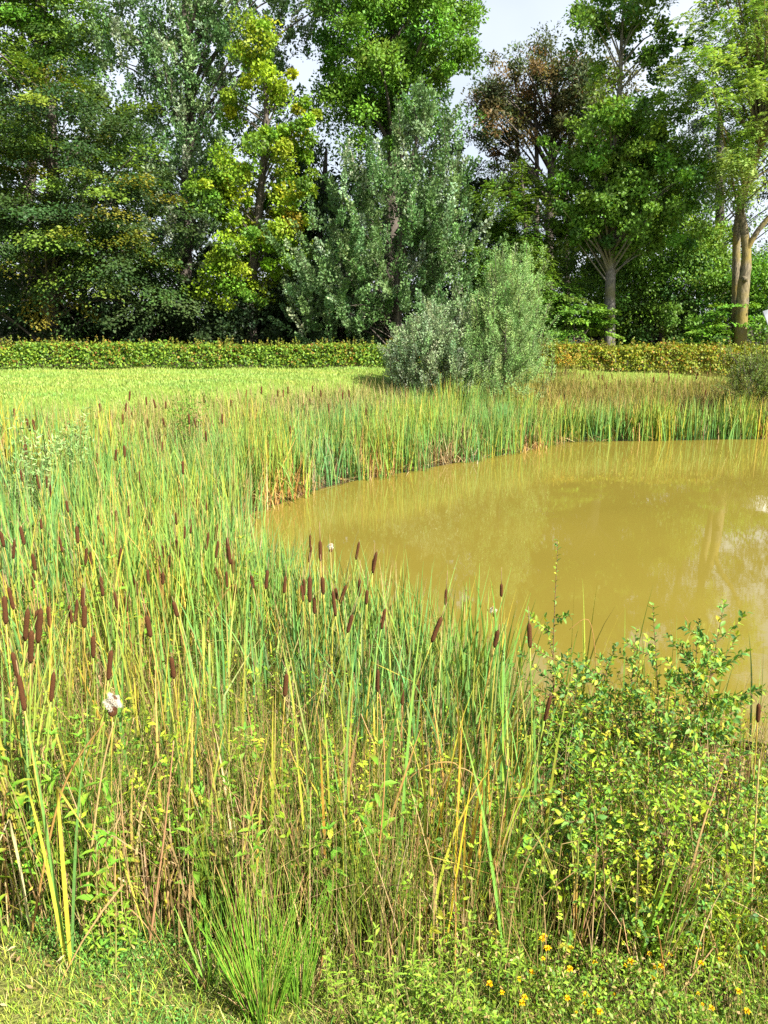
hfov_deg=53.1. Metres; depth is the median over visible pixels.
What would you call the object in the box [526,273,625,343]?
undergrowth bush
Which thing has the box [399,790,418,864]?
leafy weed
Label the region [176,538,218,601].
cattail
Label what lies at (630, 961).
trefoil flower
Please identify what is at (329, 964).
leafy weed
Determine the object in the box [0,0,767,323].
sky
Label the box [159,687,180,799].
leafy weed
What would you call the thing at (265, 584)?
cattail
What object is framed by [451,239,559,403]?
osier willow
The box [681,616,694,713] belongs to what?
dry stalk
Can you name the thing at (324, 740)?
leafy weed
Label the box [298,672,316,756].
leafy weed
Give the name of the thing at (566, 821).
sapling
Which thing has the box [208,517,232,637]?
cattail
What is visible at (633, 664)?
sapling
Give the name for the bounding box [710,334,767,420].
bank bush
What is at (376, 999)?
leafy weed
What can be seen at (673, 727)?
sapling
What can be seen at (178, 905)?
dead stems
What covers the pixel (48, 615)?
cattail
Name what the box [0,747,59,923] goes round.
leafy weed
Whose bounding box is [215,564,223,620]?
cattail
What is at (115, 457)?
cattail
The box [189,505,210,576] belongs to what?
cattail
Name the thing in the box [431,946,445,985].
leafy weed
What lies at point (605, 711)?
sapling
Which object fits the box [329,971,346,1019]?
leafy weed
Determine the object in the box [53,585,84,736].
cattail
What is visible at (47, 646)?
leafy weed
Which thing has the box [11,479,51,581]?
cattail
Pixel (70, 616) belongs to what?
cattail
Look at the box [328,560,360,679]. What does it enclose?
cattail
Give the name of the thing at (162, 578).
cattail
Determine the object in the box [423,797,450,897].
leafy weed
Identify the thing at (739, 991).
trefoil flower
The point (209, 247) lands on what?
background tree
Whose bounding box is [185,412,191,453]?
cattail
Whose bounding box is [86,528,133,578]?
cattail
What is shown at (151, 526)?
cattail
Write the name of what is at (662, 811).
sapling
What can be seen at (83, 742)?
leafy weed
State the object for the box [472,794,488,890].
leafy weed
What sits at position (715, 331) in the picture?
bramble bush
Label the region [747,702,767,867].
cattail
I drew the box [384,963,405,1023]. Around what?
leafy weed
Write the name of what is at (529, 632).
cattail
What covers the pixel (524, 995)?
trefoil flower
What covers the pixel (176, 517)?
cattail
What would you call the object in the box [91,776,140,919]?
leafy weed
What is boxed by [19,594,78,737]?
cattail
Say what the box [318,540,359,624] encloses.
cattail
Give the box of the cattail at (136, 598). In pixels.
[133,570,173,637]
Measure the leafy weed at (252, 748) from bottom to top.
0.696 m
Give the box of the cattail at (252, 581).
[245,572,290,677]
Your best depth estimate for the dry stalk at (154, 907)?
3.38 m
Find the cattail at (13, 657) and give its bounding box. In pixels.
[0,637,51,813]
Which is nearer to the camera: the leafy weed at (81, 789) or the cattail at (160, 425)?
the leafy weed at (81, 789)
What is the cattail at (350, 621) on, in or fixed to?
on the ground at (62, 992)
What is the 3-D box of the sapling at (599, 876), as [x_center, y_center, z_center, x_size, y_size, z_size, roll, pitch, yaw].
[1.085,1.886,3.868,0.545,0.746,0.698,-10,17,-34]
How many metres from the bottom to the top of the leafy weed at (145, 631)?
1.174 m
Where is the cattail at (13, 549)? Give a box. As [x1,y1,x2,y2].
[3,538,32,665]
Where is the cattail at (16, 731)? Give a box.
[0,632,37,819]
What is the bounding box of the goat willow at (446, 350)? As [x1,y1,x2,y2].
[376,292,492,404]
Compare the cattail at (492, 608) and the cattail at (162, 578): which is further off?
the cattail at (492, 608)
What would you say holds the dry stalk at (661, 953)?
on the ground at (62, 992)
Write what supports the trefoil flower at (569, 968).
on the ground at (62, 992)
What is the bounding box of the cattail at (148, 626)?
[125,587,203,840]
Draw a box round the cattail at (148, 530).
[133,504,167,574]
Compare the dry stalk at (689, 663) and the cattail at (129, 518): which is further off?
the cattail at (129, 518)
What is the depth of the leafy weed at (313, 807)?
3.89 m
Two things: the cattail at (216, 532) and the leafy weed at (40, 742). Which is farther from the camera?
the cattail at (216, 532)
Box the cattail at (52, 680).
[0,658,60,897]
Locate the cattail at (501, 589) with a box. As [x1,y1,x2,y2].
[489,567,527,696]
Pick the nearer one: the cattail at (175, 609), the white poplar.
the cattail at (175, 609)
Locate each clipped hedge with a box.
[0,335,469,369]
[538,337,767,376]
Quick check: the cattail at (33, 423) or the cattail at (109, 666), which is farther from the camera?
the cattail at (33, 423)
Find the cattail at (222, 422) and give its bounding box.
[221,414,229,436]
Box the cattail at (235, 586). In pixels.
[194,580,249,678]
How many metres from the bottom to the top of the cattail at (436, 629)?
1.559 m
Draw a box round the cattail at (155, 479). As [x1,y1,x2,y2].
[0,389,322,677]
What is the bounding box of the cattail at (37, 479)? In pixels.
[26,469,79,573]
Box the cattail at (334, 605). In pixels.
[316,580,408,775]
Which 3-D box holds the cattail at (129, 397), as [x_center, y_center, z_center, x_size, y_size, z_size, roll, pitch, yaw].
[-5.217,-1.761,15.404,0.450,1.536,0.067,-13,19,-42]
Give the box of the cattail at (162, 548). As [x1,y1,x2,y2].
[155,540,178,586]
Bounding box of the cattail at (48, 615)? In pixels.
[34,592,75,729]
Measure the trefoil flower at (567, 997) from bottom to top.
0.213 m
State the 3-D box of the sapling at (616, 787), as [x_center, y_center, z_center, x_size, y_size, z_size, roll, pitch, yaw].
[1.262,1.711,4.168,0.730,1.099,0.670,-11,18,-38]
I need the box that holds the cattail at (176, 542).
[172,526,199,621]
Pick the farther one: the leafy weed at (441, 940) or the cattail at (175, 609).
the cattail at (175, 609)
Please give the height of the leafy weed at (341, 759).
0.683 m
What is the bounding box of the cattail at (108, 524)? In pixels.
[84,507,116,556]
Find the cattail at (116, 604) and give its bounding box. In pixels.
[112,583,174,735]
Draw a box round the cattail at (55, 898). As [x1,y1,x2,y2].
[0,660,91,966]
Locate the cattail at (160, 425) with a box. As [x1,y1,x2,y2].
[152,396,179,447]
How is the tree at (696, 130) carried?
on the ground at (62, 992)
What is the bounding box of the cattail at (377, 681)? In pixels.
[347,665,403,810]
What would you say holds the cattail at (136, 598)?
on the ground at (62, 992)
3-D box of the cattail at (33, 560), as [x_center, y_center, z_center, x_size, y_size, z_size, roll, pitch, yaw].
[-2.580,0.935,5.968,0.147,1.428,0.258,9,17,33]
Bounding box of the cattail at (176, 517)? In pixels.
[169,512,185,562]
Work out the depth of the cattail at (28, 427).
11.54 m
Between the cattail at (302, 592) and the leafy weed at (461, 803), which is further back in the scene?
the cattail at (302, 592)
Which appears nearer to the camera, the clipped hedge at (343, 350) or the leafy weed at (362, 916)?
the leafy weed at (362, 916)
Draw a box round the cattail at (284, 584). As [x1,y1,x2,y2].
[262,564,286,666]
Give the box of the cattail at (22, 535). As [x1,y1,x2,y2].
[16,513,91,627]
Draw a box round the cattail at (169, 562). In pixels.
[155,539,176,639]
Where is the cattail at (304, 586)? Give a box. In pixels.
[266,570,325,664]
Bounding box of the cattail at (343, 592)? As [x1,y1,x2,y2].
[275,574,350,682]
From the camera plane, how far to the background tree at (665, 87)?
48.91 m
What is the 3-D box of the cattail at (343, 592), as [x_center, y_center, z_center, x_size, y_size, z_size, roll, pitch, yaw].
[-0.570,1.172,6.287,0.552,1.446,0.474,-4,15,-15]
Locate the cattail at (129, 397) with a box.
[110,385,131,447]
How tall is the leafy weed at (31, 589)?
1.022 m
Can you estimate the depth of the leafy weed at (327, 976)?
3.21 m
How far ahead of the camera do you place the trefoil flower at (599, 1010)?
3.03 m
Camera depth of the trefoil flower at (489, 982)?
3.17 m
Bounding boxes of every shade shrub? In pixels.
[0,276,133,362]
[76,239,238,358]
[178,267,320,359]
[278,271,420,360]
[403,268,527,356]
[575,287,728,357]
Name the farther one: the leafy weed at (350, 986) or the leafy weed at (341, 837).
the leafy weed at (341, 837)
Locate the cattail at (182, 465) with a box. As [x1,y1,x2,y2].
[181,454,190,517]
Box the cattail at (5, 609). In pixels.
[0,570,20,766]
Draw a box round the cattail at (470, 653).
[0,471,767,972]
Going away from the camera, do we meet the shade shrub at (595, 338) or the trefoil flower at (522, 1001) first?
the trefoil flower at (522, 1001)
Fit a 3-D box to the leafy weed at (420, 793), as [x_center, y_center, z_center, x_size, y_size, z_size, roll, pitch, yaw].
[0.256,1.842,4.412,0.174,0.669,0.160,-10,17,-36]
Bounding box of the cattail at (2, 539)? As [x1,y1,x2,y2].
[0,530,42,659]
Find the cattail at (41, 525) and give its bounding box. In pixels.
[36,516,55,594]
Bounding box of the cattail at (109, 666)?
[38,634,129,855]
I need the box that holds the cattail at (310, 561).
[288,529,322,608]
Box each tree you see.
[0,0,128,340]
[0,0,306,342]
[0,18,238,362]
[45,0,356,356]
[180,5,323,361]
[209,139,406,352]
[290,0,490,357]
[344,117,590,323]
[444,156,587,360]
[460,20,647,342]
[487,68,728,341]
[536,0,733,362]
[645,0,767,361]
[649,73,767,341]
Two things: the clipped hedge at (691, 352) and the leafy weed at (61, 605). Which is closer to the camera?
the leafy weed at (61, 605)
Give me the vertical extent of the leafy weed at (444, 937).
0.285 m
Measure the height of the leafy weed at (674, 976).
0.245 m
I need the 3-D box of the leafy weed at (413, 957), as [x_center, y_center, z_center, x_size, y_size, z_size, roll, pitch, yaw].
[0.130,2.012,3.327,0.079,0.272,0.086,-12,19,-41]
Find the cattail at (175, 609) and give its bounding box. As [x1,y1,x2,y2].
[146,597,223,733]
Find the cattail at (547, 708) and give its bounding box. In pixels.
[490,687,551,881]
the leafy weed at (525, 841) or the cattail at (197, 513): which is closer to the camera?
the leafy weed at (525, 841)
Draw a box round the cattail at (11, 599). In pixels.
[0,575,44,734]
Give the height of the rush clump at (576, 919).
0.816 m
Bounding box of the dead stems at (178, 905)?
[0,563,767,1022]
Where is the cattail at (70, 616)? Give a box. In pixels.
[62,583,117,730]
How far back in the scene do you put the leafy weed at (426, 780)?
4.26 m
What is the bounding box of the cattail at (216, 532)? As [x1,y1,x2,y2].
[174,523,217,604]
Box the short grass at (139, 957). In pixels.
[0,859,767,1023]
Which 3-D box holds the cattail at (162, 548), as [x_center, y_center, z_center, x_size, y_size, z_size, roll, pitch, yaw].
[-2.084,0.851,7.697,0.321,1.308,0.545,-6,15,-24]
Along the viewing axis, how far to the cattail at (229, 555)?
6.43 m
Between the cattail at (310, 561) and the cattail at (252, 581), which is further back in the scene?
the cattail at (310, 561)
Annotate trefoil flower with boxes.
[486,980,492,1022]
[519,999,524,1021]
[521,994,527,1013]
[538,936,545,956]
[543,945,548,976]
[564,995,569,1021]
[567,965,572,985]
[595,1007,602,1023]
[627,958,633,1001]
[657,963,663,993]
[697,960,703,994]
[734,987,742,1023]
[742,1007,750,1023]
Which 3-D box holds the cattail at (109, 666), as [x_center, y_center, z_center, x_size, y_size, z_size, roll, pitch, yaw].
[-1.355,1.250,3.876,0.314,1.357,0.546,10,17,34]
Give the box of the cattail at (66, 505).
[63,487,82,578]
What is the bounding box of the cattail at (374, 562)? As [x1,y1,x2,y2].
[327,547,381,652]
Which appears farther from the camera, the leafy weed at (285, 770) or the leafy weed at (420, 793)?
the leafy weed at (420, 793)
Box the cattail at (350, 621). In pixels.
[259,596,357,787]
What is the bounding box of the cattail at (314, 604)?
[303,594,329,709]
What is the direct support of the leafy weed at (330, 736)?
on the ground at (62, 992)
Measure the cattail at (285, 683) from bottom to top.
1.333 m
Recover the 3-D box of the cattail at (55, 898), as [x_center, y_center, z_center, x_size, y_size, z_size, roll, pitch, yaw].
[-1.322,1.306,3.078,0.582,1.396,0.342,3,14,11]
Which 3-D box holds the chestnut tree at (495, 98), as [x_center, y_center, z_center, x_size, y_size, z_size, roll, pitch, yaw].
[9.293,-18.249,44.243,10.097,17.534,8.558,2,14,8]
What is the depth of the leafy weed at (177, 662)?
6.04 m
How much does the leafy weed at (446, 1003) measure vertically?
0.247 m
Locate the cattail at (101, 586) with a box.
[85,567,131,693]
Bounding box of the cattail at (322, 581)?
[302,554,363,738]
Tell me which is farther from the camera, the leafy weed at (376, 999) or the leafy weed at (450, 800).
the leafy weed at (450, 800)
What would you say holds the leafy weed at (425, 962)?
on the ground at (62, 992)
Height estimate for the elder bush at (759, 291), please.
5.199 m
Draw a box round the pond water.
[248,439,767,742]
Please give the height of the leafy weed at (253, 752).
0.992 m
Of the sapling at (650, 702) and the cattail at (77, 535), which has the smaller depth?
the sapling at (650, 702)
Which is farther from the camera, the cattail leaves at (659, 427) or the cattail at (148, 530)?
the cattail leaves at (659, 427)
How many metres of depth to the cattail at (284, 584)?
6.23 m
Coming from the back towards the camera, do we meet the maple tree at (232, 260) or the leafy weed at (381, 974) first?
the maple tree at (232, 260)
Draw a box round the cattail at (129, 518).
[128,502,133,540]
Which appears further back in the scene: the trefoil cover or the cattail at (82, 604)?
the cattail at (82, 604)
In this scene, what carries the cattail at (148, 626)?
on the ground at (62, 992)
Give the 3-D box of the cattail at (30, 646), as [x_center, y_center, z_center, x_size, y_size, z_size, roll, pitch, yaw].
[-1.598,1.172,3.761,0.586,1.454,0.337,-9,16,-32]
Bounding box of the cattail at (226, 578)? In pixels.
[225,552,243,679]
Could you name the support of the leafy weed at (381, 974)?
on the ground at (62, 992)
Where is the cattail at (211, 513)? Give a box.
[203,498,231,547]
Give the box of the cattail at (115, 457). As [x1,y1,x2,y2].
[113,445,116,488]
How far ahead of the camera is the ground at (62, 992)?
3.55 m
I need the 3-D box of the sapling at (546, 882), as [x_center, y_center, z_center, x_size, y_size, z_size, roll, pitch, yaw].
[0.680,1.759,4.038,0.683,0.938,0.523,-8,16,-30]
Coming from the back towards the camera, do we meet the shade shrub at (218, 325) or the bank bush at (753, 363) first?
the shade shrub at (218, 325)
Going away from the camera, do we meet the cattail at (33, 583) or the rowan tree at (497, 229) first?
the cattail at (33, 583)
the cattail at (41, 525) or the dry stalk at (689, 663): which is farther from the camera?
the cattail at (41, 525)
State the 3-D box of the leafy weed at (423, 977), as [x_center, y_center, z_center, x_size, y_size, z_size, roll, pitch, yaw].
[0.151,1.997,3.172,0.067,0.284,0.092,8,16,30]
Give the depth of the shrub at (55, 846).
3.65 m
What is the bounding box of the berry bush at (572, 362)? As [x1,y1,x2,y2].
[536,347,585,374]
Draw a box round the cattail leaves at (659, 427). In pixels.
[539,389,767,442]
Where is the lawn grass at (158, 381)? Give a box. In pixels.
[0,365,758,455]
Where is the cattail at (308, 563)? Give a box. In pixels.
[278,545,324,615]
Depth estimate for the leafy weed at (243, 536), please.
6.98 m
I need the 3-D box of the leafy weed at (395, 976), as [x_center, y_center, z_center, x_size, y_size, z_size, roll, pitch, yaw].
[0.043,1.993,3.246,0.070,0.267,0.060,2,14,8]
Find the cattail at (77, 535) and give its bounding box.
[57,522,89,653]
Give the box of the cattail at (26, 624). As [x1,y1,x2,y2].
[0,598,44,862]
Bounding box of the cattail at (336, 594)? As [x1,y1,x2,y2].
[295,583,368,685]
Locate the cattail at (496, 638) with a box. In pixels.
[453,624,552,821]
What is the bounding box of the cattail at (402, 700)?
[383,683,416,794]
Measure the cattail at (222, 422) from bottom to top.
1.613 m
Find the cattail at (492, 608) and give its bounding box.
[490,606,527,666]
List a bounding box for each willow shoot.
[0,409,64,520]
[43,405,95,499]
[166,379,210,452]
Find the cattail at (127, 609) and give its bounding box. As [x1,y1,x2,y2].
[124,594,141,681]
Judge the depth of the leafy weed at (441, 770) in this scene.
4.63 m
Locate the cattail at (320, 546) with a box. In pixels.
[300,522,331,673]
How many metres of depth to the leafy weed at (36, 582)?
5.56 m
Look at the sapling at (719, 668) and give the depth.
5.13 m
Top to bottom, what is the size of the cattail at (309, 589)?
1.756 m
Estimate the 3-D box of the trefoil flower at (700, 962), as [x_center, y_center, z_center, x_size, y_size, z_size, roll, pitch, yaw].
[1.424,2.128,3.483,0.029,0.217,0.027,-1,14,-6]
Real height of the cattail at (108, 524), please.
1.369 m
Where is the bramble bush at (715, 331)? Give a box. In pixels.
[678,302,761,352]
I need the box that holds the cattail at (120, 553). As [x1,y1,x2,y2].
[74,544,123,670]
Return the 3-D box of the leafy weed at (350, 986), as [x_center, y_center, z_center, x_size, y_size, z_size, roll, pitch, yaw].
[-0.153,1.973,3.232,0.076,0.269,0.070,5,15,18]
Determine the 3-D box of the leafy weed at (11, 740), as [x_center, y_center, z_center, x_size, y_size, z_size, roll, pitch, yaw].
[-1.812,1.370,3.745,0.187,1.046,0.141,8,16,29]
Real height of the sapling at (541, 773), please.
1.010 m
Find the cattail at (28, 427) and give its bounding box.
[24,412,52,469]
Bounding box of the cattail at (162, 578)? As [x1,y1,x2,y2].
[139,571,227,657]
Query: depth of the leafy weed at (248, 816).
3.42 m
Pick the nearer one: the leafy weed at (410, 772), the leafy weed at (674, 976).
the leafy weed at (674, 976)
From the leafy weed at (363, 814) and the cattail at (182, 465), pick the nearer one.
the leafy weed at (363, 814)
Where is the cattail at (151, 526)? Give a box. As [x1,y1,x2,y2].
[139,503,169,574]
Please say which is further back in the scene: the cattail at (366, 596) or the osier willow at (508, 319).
the osier willow at (508, 319)
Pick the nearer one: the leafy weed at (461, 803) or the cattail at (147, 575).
the leafy weed at (461, 803)
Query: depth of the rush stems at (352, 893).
3.76 m
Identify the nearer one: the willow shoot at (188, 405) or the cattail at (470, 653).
the cattail at (470, 653)
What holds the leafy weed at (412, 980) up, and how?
on the ground at (62, 992)
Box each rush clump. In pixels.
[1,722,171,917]
[173,896,248,992]
[182,849,327,1023]
[250,868,342,1011]
[520,815,607,952]
[620,817,740,977]
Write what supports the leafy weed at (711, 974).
on the ground at (62, 992)
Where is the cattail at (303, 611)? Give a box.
[289,571,306,641]
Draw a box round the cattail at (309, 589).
[285,557,312,739]
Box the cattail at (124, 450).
[122,445,128,495]
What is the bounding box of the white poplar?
[258,75,508,356]
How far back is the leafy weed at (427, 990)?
3.25 m
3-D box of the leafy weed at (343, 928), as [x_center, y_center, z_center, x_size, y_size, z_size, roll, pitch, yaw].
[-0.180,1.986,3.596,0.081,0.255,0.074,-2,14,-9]
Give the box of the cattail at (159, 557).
[154,547,187,622]
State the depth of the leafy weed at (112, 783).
4.05 m
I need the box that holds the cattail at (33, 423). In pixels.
[31,412,42,461]
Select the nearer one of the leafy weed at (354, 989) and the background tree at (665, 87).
the leafy weed at (354, 989)
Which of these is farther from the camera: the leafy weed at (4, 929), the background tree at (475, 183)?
the background tree at (475, 183)
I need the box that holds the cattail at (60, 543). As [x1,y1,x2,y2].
[57,530,84,596]
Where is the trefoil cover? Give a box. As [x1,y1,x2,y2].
[292,841,767,1023]
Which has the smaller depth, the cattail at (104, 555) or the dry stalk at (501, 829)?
the dry stalk at (501, 829)
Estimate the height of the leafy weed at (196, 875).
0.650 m
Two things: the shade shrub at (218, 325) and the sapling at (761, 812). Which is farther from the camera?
the shade shrub at (218, 325)
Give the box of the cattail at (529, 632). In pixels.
[515,606,609,841]
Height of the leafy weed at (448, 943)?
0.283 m
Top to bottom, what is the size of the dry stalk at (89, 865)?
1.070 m
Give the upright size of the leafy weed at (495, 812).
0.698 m
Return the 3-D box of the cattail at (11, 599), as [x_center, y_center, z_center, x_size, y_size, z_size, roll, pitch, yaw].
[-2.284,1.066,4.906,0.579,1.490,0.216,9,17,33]
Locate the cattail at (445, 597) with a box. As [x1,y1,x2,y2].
[420,570,455,681]
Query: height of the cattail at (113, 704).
1.159 m
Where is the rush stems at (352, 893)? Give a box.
[0,569,686,993]
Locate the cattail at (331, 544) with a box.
[327,543,341,588]
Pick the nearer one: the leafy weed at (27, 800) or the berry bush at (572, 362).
the leafy weed at (27, 800)
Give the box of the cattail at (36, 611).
[9,583,51,769]
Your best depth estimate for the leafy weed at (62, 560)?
8.20 m
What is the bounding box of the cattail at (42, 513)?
[26,476,56,577]
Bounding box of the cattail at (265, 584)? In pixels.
[216,557,268,690]
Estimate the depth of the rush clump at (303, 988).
3.21 m
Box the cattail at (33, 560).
[28,549,63,667]
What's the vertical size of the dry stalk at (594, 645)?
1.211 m
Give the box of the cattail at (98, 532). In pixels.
[51,516,98,578]
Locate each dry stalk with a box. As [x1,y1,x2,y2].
[10,764,41,892]
[29,722,104,938]
[80,722,113,935]
[148,740,173,945]
[318,944,324,981]
[371,694,384,926]
[405,767,480,871]
[407,761,463,786]
[492,759,509,930]
[569,619,597,743]
[657,925,666,993]
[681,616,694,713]
[708,925,722,981]
[749,759,759,937]
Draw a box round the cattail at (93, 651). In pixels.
[59,621,110,785]
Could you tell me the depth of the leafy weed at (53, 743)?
3.56 m
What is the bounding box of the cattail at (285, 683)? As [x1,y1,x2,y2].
[256,670,288,880]
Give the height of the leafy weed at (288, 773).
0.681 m
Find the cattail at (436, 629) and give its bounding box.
[336,604,446,776]
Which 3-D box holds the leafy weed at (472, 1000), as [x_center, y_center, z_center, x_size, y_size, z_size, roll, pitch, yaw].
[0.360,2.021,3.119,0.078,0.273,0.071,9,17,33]
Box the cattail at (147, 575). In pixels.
[133,558,165,678]
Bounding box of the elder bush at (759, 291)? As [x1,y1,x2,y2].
[703,241,767,354]
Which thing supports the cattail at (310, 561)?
on the ground at (62, 992)
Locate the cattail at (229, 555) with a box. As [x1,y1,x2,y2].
[217,536,254,658]
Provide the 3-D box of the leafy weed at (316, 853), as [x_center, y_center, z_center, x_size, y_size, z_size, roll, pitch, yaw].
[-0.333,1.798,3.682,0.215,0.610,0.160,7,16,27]
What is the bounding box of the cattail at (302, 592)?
[300,577,320,697]
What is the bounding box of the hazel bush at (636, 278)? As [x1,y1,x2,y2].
[552,191,767,358]
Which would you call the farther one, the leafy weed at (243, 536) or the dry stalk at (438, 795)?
the leafy weed at (243, 536)
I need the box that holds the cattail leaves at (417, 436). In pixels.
[163,374,613,524]
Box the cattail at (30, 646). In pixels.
[0,614,97,835]
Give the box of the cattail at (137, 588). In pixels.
[128,578,147,678]
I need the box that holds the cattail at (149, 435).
[142,417,154,464]
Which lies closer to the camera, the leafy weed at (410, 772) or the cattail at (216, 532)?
the leafy weed at (410, 772)
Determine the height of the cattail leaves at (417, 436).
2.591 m
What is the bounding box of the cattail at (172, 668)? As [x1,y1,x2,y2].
[163,654,205,840]
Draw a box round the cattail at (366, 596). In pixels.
[362,571,375,682]
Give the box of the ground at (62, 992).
[0,326,767,1023]
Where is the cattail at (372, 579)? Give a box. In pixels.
[359,546,376,623]
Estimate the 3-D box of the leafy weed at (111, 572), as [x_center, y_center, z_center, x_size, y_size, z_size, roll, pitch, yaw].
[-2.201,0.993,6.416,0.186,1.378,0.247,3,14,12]
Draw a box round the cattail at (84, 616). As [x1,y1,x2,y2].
[52,576,100,768]
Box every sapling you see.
[467,761,589,919]
[498,737,599,876]
[508,539,615,796]
[512,790,674,952]
[513,652,631,789]
[516,642,646,780]
[537,808,678,945]
[555,728,692,901]
[600,602,714,800]
[600,626,682,800]
[601,756,747,932]
[606,693,721,856]
[619,815,765,974]
[636,599,767,805]
[639,618,754,787]
[660,752,767,928]
[684,717,767,876]
[715,776,767,922]
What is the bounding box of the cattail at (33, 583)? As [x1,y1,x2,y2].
[15,569,36,644]
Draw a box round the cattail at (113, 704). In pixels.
[5,691,121,884]
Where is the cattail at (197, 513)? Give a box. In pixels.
[195,499,210,532]
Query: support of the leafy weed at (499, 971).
on the ground at (62, 992)
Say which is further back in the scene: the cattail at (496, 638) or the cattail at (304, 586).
the cattail at (304, 586)
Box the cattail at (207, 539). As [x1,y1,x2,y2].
[163,532,209,637]
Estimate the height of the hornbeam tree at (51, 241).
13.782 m
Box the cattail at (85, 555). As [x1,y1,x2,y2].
[48,544,108,670]
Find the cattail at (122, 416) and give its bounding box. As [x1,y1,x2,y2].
[118,414,127,470]
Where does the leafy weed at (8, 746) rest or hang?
on the ground at (62, 992)
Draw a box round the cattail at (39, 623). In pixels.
[0,590,80,859]
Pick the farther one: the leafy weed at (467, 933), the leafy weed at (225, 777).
the leafy weed at (225, 777)
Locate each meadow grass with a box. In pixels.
[1,371,547,465]
[495,359,767,435]
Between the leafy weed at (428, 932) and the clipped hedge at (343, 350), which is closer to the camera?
the leafy weed at (428, 932)
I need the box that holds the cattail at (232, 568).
[210,541,244,649]
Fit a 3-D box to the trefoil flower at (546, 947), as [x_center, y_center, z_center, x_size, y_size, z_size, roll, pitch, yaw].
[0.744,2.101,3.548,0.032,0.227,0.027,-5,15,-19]
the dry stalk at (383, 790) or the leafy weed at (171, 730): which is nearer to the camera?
the dry stalk at (383, 790)
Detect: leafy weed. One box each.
[0,695,28,859]
[0,711,20,777]
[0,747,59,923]
[0,774,15,879]
[0,791,35,921]
[0,832,8,946]
[12,729,36,861]
[19,772,57,839]
[19,773,71,911]
[23,587,55,647]
[26,727,64,813]
[29,727,74,882]
[32,580,54,657]
[35,632,57,675]
[53,602,73,644]
[56,544,65,582]
[59,729,103,923]
[60,714,90,814]
[67,759,103,866]
[69,738,120,874]
[74,719,89,845]
[76,831,112,945]
[78,562,115,647]
[83,916,103,962]
[90,815,124,951]
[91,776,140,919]
[101,752,122,830]
[105,900,128,975]
[108,554,130,654]
[117,901,138,952]
[121,771,151,833]
[124,718,145,791]
[132,600,153,680]
[149,784,167,840]
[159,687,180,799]
[164,646,185,702]
[174,812,222,942]
[176,720,200,802]
[190,779,216,905]
[193,786,216,890]
[209,737,241,902]
[232,733,248,822]
[232,811,267,937]
[237,535,263,620]
[237,722,289,852]
[243,825,269,938]
[245,735,262,774]
[245,805,286,895]
[267,743,294,904]
[283,757,304,816]
[292,831,331,927]
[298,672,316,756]
[303,713,337,876]
[311,798,338,875]
[313,679,329,747]
[314,821,353,936]
[316,785,349,915]
[317,752,342,879]
[318,952,337,1000]
[321,937,335,982]
[321,954,334,1007]
[323,741,344,817]
[323,926,331,957]
[325,732,340,775]
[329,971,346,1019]
[332,801,355,882]
[338,754,354,828]
[339,954,354,1005]
[341,910,352,952]
[346,801,376,935]
[348,798,383,928]
[349,977,360,1012]
[354,993,365,1023]
[356,887,373,951]
[360,922,386,1004]
[361,736,397,902]
[366,981,380,1023]
[370,813,403,932]
[376,958,388,996]
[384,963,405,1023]
[385,956,402,1010]
[395,740,419,847]
[395,796,423,879]
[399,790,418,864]
[402,951,421,994]
[406,959,420,1008]
[408,757,443,849]
[411,968,429,1013]
[419,784,435,839]
[420,960,432,1012]
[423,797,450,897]
[424,914,435,952]
[424,956,433,983]
[428,988,443,1023]
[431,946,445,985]
[432,750,449,814]
[433,937,446,983]
[435,794,462,888]
[436,922,448,972]
[442,960,463,1022]
[443,930,457,970]
[443,990,461,1022]
[445,787,477,889]
[454,909,479,974]
[459,969,474,1023]
[460,944,471,986]
[460,983,480,1019]
[465,796,494,878]
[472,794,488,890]
[476,773,500,851]
[478,783,505,854]
[488,939,508,999]
[493,726,509,805]
[500,969,522,1017]
[501,831,531,934]
[504,947,527,1016]
[514,809,539,899]
[531,930,540,964]
[543,974,557,1003]
[566,899,572,930]
[654,929,669,976]
[664,959,679,997]
[686,962,701,995]
[699,954,719,1008]
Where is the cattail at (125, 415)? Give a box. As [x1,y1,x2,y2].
[111,399,127,446]
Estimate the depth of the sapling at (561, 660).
5.36 m
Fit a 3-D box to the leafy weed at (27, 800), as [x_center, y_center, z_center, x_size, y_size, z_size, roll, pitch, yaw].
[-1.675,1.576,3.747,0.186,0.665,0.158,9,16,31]
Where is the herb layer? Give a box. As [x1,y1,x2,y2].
[0,574,767,1003]
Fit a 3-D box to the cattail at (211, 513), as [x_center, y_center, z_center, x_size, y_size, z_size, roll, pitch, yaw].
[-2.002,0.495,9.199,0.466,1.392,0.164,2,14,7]
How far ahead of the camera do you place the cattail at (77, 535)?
6.37 m
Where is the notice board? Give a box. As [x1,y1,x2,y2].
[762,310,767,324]
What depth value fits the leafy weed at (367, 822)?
3.61 m
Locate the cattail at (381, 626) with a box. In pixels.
[335,603,385,764]
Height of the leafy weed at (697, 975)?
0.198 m
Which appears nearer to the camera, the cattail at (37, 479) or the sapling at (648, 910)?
the sapling at (648, 910)
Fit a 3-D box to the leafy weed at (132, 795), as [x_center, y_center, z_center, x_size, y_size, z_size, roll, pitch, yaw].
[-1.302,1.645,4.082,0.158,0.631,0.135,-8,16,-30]
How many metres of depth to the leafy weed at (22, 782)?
3.75 m
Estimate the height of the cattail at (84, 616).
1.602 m
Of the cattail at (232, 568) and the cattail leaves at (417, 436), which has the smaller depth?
the cattail at (232, 568)
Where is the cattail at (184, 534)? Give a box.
[173,526,210,561]
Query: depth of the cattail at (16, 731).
3.68 m
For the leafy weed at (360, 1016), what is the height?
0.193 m
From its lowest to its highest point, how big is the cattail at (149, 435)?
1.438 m

